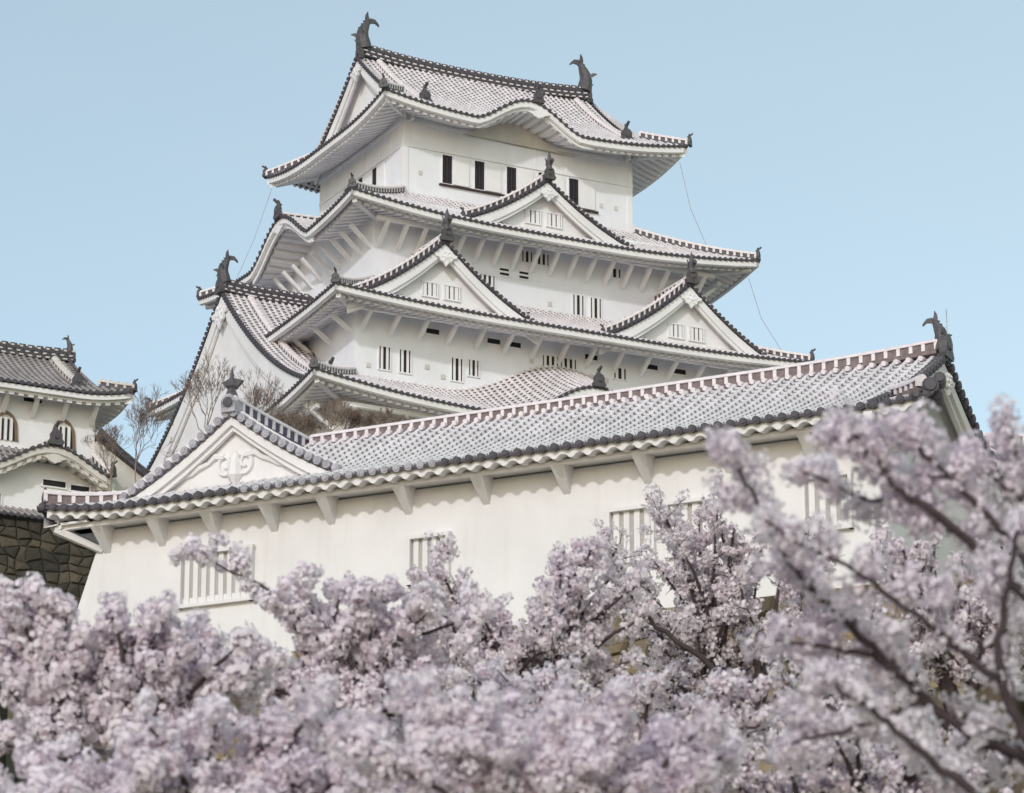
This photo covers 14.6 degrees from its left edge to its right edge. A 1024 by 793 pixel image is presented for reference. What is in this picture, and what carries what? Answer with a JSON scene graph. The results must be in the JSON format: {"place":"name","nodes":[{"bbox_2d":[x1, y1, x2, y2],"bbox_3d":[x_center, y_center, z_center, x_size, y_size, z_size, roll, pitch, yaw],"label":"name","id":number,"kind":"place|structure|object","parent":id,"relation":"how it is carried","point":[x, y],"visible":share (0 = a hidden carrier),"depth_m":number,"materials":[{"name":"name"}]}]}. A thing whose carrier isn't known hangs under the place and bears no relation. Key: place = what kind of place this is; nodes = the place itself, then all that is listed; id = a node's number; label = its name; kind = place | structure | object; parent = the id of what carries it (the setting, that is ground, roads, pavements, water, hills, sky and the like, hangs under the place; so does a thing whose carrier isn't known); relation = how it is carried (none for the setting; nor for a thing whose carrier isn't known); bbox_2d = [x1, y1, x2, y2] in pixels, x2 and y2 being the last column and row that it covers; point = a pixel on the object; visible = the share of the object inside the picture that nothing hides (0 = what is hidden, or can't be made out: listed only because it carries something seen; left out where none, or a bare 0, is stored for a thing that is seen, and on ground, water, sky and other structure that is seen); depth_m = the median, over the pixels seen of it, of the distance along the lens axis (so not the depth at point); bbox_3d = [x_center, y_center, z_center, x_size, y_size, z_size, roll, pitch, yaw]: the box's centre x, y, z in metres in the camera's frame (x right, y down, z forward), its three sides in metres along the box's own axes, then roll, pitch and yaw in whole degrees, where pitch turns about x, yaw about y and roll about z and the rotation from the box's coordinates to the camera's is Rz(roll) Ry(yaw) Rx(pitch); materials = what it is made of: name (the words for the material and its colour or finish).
{"place":"outdoors","nodes":[
{"label":"outdoors","id":0,"kind":"place"},
{"bbox_2d":[5,706,26,783],"bbox_3d":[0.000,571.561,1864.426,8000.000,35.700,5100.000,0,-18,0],"label":"ground","id":1,"kind":"structure","parent":0,"point":[10,765],"depth_m":104.44,"materials":[{"name":"green plant"}]},
{"bbox_2d":[0,687,7,775],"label":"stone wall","id":2,"kind":"structure","parent":1,"relation":"on","point":[3,713],"depth_m":102.39,"materials":[{"name":"grey stone"}]},
{"bbox_2d":[0,518,95,686],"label":"stone wall","id":3,"kind":"structure","parent":1,"relation":"on","point":[54,561],"depth_m":178.74,"materials":[{"name":"stone"}]},
{"bbox_2d":[81,421,142,490],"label":"bare tree","id":4,"kind":"object","parent":1,"relation":"on","point":[112,441],"visible":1,"depth_m":164.82,"materials":[{"name":"brown plant"}]},
{"bbox_2d":[0,571,296,764],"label":"cherry tree","id":5,"kind":"object","parent":1,"relation":"on","point":[63,670],"visible":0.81,"depth_m":40.51,"materials":[{"name":"pink plant"}]},
{"bbox_2d":[124,384,176,482],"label":"bare tree","id":6,"kind":"object","parent":1,"relation":"on","point":[144,415],"visible":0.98,"depth_m":150.11,"materials":[{"name":"brown plant"}]},
{"bbox_2d":[0,672,395,792],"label":"cherry tree","id":7,"kind":"object","parent":1,"relation":"on","point":[276,755],"visible":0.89,"depth_m":32.60,"materials":[{"name":"pink plant"}]},
{"bbox_2d":[171,348,237,431],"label":"bare tree","id":8,"kind":"object","parent":1,"relation":"on","point":[197,377],"visible":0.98,"depth_m":140.02,"materials":[{"name":"brown plant"}]},
{"bbox_2d":[234,366,286,415],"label":"bare tree","id":9,"kind":"object","parent":1,"relation":"on","point":[256,392],"visible":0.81,"depth_m":138.30,"materials":[{"name":"brown plant"}]},
{"bbox_2d":[268,409,287,422],"bbox_3d":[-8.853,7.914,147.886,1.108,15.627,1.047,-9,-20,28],"label":"bare bush","id":10,"kind":"object","parent":1,"relation":"on","point":[276,413],"visible":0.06,"depth_m":150.07,"materials":[{"name":"brown plant"}]},
{"bbox_2d":[273,405,305,433],"bbox_3d":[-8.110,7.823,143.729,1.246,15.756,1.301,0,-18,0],"label":"bare bush","id":11,"kind":"object","parent":1,"relation":"on","point":[282,417],"visible":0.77,"depth_m":145.80,"materials":[{"name":"brown plant"}]},
{"bbox_2d":[287,408,316,435],"bbox_3d":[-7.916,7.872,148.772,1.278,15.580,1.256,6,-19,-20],"label":"bare bush","id":12,"kind":"object","parent":1,"relation":"on","point":[303,427],"visible":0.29,"depth_m":151.00,"materials":[{"name":"brown plant"}]},
{"bbox_2d":[301,413,325,434],"bbox_3d":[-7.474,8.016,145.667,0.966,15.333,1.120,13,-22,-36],"label":"bare bush","id":13,"kind":"object","parent":1,"relation":"on","point":[309,423],"visible":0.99,"depth_m":147.77,"materials":[{"name":"brown plant"}]},
{"bbox_2d":[304,396,355,431],"bbox_3d":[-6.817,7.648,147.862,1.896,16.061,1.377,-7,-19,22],"label":"bare bush","id":14,"kind":"object","parent":1,"relation":"on","point":[332,410],"visible":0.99,"depth_m":149.98,"materials":[{"name":"brown plant"}]},
{"bbox_2d":[167,532,501,744],"bbox_3d":[-2.026,5.936,45.054,3.825,8.956,1.713,0,-18,0],"label":"cherry tree","id":15,"kind":"object","parent":1,"relation":"on","point":[359,647],"visible":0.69,"depth_m":45.69,"materials":[{"name":"pink plant"}]},
{"bbox_2d":[329,406,366,429],"bbox_3d":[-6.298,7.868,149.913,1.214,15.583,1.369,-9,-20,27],"label":"bare bush","id":16,"kind":"object","parent":1,"relation":"on","point":[345,413],"visible":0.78,"depth_m":151.96,"materials":[{"name":"brown plant"}]},
{"bbox_2d":[341,408,364,427],"bbox_3d":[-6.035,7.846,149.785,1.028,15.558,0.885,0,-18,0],"label":"bare bush","id":17,"kind":"object","parent":1,"relation":"on","point":[352,420],"visible":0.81,"depth_m":151.98,"materials":[{"name":"brown plant"}]},
{"bbox_2d":[360,410,379,426],"bbox_3d":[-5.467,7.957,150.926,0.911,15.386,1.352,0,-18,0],"label":"bare bush","id":18,"kind":"object","parent":1,"relation":"on","point":[369,421],"visible":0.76,"depth_m":152.80,"materials":[{"name":"brown plant"}]},
{"bbox_2d":[372,407,398,425],"bbox_3d":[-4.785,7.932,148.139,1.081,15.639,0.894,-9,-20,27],"label":"bare bush","id":19,"kind":"object","parent":1,"relation":"on","point":[383,417],"visible":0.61,"depth_m":150.28,"materials":[{"name":"brown plant"}]},
{"bbox_2d":[387,415,414,422],"bbox_3d":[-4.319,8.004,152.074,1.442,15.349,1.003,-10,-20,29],"label":"bare bush","id":20,"kind":"object","parent":1,"relation":"on","point":[400,418],"visible":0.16,"depth_m":154.28,"materials":[{"name":"brown plant"}]},
{"bbox_2d":[285,667,746,792],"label":"cherry tree","id":21,"kind":"object","parent":1,"relation":"on","point":[559,743],"visible":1,"depth_m":30.55,"materials":[{"name":"pink plant"}]},
{"bbox_2d":[13,574,1023,792],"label":"stone wall","id":22,"kind":"structure","parent":1,"relation":"on","point":[616,648],"depth_m":94.67,"materials":[{"name":"grey stone"}]},
{"bbox_2d":[37,309,1020,656],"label":"long turret","id":23,"kind":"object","parent":22,"relation":"on","point":[509,495],"visible":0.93,"depth_m":101.84,"materials":[{"name":"paint"}]},
{"bbox_2d":[177,544,255,609],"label":"window","id":24,"kind":"structure","parent":23,"relation":"in","point":[193,581],"depth_m":103.40,"materials":[{"name":"white paint"}]},
{"bbox_2d":[406,531,451,586],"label":"window","id":25,"kind":"structure","parent":23,"relation":"in","point":[417,554],"depth_m":100.96,"materials":[{"name":"white paint"}]},
{"bbox_2d":[605,504,656,563],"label":"window","id":26,"kind":"structure","parent":23,"relation":"in","point":[629,517],"depth_m":98.64,"materials":[{"name":"white paint"}]},
{"bbox_2d":[663,496,715,558],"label":"window","id":27,"kind":"structure","parent":23,"relation":"in","point":[692,504],"depth_m":98.04,"materials":[{"name":"white paint"}]},
{"bbox_2d":[801,470,854,534],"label":"window","id":28,"kind":"structure","parent":23,"relation":"in","point":[810,501],"depth_m":96.59,"materials":[{"name":"white paint"}]},
{"bbox_2d":[399,530,658,701],"bbox_3d":[0.030,7.100,56.818,4.200,10.668,2.120,0,-18,0],"label":"cherry tree","id":29,"kind":"object","parent":1,"relation":"on","point":[552,632],"visible":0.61,"depth_m":57.80,"materials":[{"name":"pink plant"}]},
{"bbox_2d":[387,651,827,765],"bbox_3d":[0.957,6.707,46.937,5.848,7.881,1.799,0,-18,0],"label":"cherry tree","id":30,"kind":"object","parent":1,"relation":"on","point":[730,694],"visible":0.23,"depth_m":47.85,"materials":[{"name":"pink plant"}]},
{"bbox_2d":[576,470,856,787],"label":"cherry tree","id":31,"kind":"object","parent":1,"relation":"on","point":[694,632],"visible":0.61,"depth_m":71.57,"materials":[{"name":"pink plant"}]},
{"bbox_2d":[702,388,1023,792],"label":"cherry tree","id":32,"kind":"object","parent":1,"relation":"on","point":[972,468],"visible":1,"depth_m":26.89,"materials":[{"name":"pink plant"}]},
{"bbox_2d":[712,588,1023,792],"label":"cherry tree","id":33,"kind":"object","parent":1,"relation":"on","point":[844,755],"visible":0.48,"depth_m":41.44,"materials":[{"name":"pink plant"}]},
{"bbox_2d":[818,499,1023,778],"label":"cherry tree","id":34,"kind":"object","parent":1,"relation":"on","point":[972,613],"visible":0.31,"depth_m":55.45,"materials":[{"name":"pink plant"}]},
{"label":"stone base","id":35,"kind":"object","parent":1,"relation":"on","visible":0},
{"bbox_2d":[147,12,815,470],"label":"castle keep","id":36,"kind":"structure","parent":35,"relation":"on","point":[467,240],"depth_m":210.38,"materials":[{"name":"paint"}]},
{"bbox_2d":[357,171,370,183],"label":"window","id":37,"kind":"structure","parent":36,"relation":"in","point":[366,178],"depth_m":215.19,"materials":[{"name":"paint"}]},
{"bbox_2d":[371,160,384,185],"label":"window","id":38,"kind":"structure","parent":36,"relation":"in","point":[377,172],"depth_m":213.78,"materials":[{"name":"paint"}]},
{"bbox_2d":[377,344,391,371],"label":"window","id":39,"kind":"structure","parent":36,"relation":"in","point":[384,352],"depth_m":202.45,"materials":[{"name":"paint"}]},
{"bbox_2d":[398,348,411,374],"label":"window","id":40,"kind":"structure","parent":36,"relation":"in","point":[404,355],"depth_m":202.95,"materials":[{"name":"paint"}]},
{"bbox_2d":[421,280,438,298],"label":"window","id":41,"kind":"structure","parent":36,"relation":"in","point":[429,289],"depth_m":203.69,"materials":[{"name":"paint"}]},
{"bbox_2d":[424,327,440,336],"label":"window","id":42,"kind":"structure","parent":36,"relation":"in","point":[432,331],"depth_m":204.19,"materials":[{"name":"paint"}]},
{"bbox_2d":[443,284,460,302],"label":"window","id":43,"kind":"structure","parent":36,"relation":"in","point":[450,292],"depth_m":204.24,"materials":[{"name":"paint"}]},
{"bbox_2d":[439,153,471,190],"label":"window","id":44,"kind":"structure","parent":36,"relation":"in","point":[454,170],"depth_m":212.64,"materials":[{"name":"paint"}]},
{"bbox_2d":[450,356,463,382],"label":"window","id":45,"kind":"structure","parent":36,"relation":"in","point":[456,363],"depth_m":204.24,"materials":[{"name":"paint"}]},
{"bbox_2d":[467,358,479,377],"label":"window","id":46,"kind":"structure","parent":36,"relation":"in","point":[473,365],"depth_m":204.74,"materials":[{"name":"paint"}]},
{"bbox_2d":[478,272,495,288],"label":"window","id":47,"kind":"structure","parent":36,"relation":"in","point":[490,278],"depth_m":209.13,"materials":[{"name":"paint"}]},
{"bbox_2d":[472,159,503,196],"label":"window","id":48,"kind":"structure","parent":36,"relation":"in","point":[487,176],"depth_m":213.47,"materials":[{"name":"paint"}]},
{"bbox_2d":[485,336,501,346],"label":"window","id":49,"kind":"structure","parent":36,"relation":"in","point":[494,341],"depth_m":205.74,"materials":[{"name":"paint"}]},
{"bbox_2d":[498,266,510,277],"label":"window","id":50,"kind":"structure","parent":36,"relation":"in","point":[499,267],"depth_m":209.67,"materials":[{"name":"paint"}]},
{"bbox_2d":[506,340,522,349],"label":"window","id":51,"kind":"structure","parent":36,"relation":"in","point":[514,344],"depth_m":206.34,"materials":[{"name":"paint"}]},
{"bbox_2d":[504,165,532,195],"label":"window","id":52,"kind":"structure","parent":36,"relation":"in","point":[515,177],"depth_m":214.36,"materials":[{"name":"paint"}]},
{"bbox_2d":[517,270,529,280],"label":"window","id":53,"kind":"structure","parent":36,"relation":"in","point":[519,271],"depth_m":210.16,"materials":[{"name":"paint"}]},
{"bbox_2d":[520,249,533,263],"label":"window","id":54,"kind":"structure","parent":36,"relation":"in","point":[527,256],"depth_m":210.57,"materials":[{"name":"paint"}]},
{"bbox_2d":[524,208,541,225],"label":"window","id":55,"kind":"structure","parent":36,"relation":"in","point":[532,216],"depth_m":210.47,"materials":[{"name":"paint"}]},
{"bbox_2d":[533,251,549,266],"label":"window","id":56,"kind":"structure","parent":36,"relation":"in","point":[544,258],"depth_m":211.03,"materials":[{"name":"paint"}]},
{"bbox_2d":[541,353,559,366],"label":"window","id":57,"kind":"structure","parent":36,"relation":"in","point":[546,359],"depth_m":207.00,"materials":[{"name":"paint"}]},
{"bbox_2d":[537,171,564,192],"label":"window","id":58,"kind":"structure","parent":36,"relation":"in","point":[560,181],"depth_m":215.56,"materials":[{"name":"paint"}]},
{"bbox_2d":[545,211,562,229],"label":"window","id":59,"kind":"structure","parent":36,"relation":"in","point":[553,220],"depth_m":210.98,"materials":[{"name":"paint"}]},
{"bbox_2d":[560,357,577,370],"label":"window","id":60,"kind":"structure","parent":36,"relation":"in","point":[568,362],"depth_m":207.51,"materials":[{"name":"paint"}]},
{"bbox_2d":[571,293,584,316],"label":"window","id":61,"kind":"structure","parent":36,"relation":"in","point":[578,300],"depth_m":211.29,"materials":[{"name":"paint"}]},
{"bbox_2d":[568,177,598,213],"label":"window","id":62,"kind":"structure","parent":36,"relation":"in","point":[582,193],"depth_m":216.04,"materials":[{"name":"paint"}]},
{"bbox_2d":[583,352,598,362],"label":"window","id":63,"kind":"structure","parent":36,"relation":"in","point":[585,355],"depth_m":208.24,"materials":[{"name":"paint"}]},
{"bbox_2d":[589,296,602,319],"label":"window","id":64,"kind":"structure","parent":36,"relation":"in","point":[595,303],"depth_m":211.70,"materials":[{"name":"paint"}]},
{"bbox_2d":[607,266,621,279],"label":"window","id":65,"kind":"structure","parent":36,"relation":"in","point":[616,273],"depth_m":212.95,"materials":[{"name":"paint"}]},
{"bbox_2d":[612,366,626,381],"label":"window","id":66,"kind":"structure","parent":36,"relation":"in","point":[620,374],"depth_m":208.83,"materials":[{"name":"paint"}]},
{"bbox_2d":[643,362,658,371],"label":"window","id":67,"kind":"structure","parent":36,"relation":"in","point":[651,367],"depth_m":209.90,"materials":[{"name":"paint"}]},
{"bbox_2d":[667,322,683,339],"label":"window","id":68,"kind":"structure","parent":36,"relation":"in","point":[675,330],"depth_m":210.06,"materials":[{"name":"paint"}]},
{"bbox_2d":[673,367,687,376],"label":"window","id":69,"kind":"structure","parent":36,"relation":"in","point":[678,371],"depth_m":210.62,"materials":[{"name":"paint"}]},
{"bbox_2d":[688,325,704,342],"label":"window","id":70,"kind":"structure","parent":36,"relation":"in","point":[695,334],"depth_m":210.62,"materials":[{"name":"paint"}]},
{"bbox_2d":[0,0,1023,467],"label":"sky","id":71,"kind":"structure","parent":0,"point":[872,151],"materials":[{"name":"blue"}]},
{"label":"castle terrace","id":72,"kind":"structure","parent":0,"visible":0},
{"bbox_2d":[0,335,150,523],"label":"keep","id":73,"kind":"structure","parent":72,"relation":"on","point":[56,404],"depth_m":182.65,"materials":[{"name":"paint"}]},
{"bbox_2d":[0,492,2,514],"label":"window","id":74,"kind":"structure","parent":73,"relation":"in","point":[1,493],"depth_m":180.55,"materials":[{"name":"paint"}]},
{"bbox_2d":[0,410,17,441],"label":"arched window","id":75,"kind":"structure","parent":73,"relation":"in","point":[8,423],"depth_m":181.97,"materials":[{"name":"paint"}]},
{"bbox_2d":[21,397,43,405],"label":"window","id":76,"kind":"structure","parent":73,"relation":"in","point":[28,400],"depth_m":182.81,"materials":[{"name":"paint"}]},
{"bbox_2d":[41,477,67,489],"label":"window","id":77,"kind":"structure","parent":73,"relation":"in","point":[45,482],"depth_m":182.01,"materials":[{"name":"paint"}]},
{"bbox_2d":[52,419,75,449],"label":"arched window","id":78,"kind":"structure","parent":73,"relation":"in","point":[68,432],"depth_m":183.21,"materials":[{"name":"paint"}]},
{"bbox_2d":[69,483,90,491],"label":"window","id":79,"kind":"structure","parent":73,"relation":"in","point":[72,487],"depth_m":182.52,"materials":[{"name":"paint"}]},
{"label":"stone wall","id":80,"kind":"object","parent":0,"visible":0},
{"bbox_2d":[983,432,1023,593],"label":"side turret","id":81,"kind":"object","parent":80,"relation":"on","point":[996,449],"visible":0.07,"depth_m":108.23,"materials":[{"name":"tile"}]}
]}

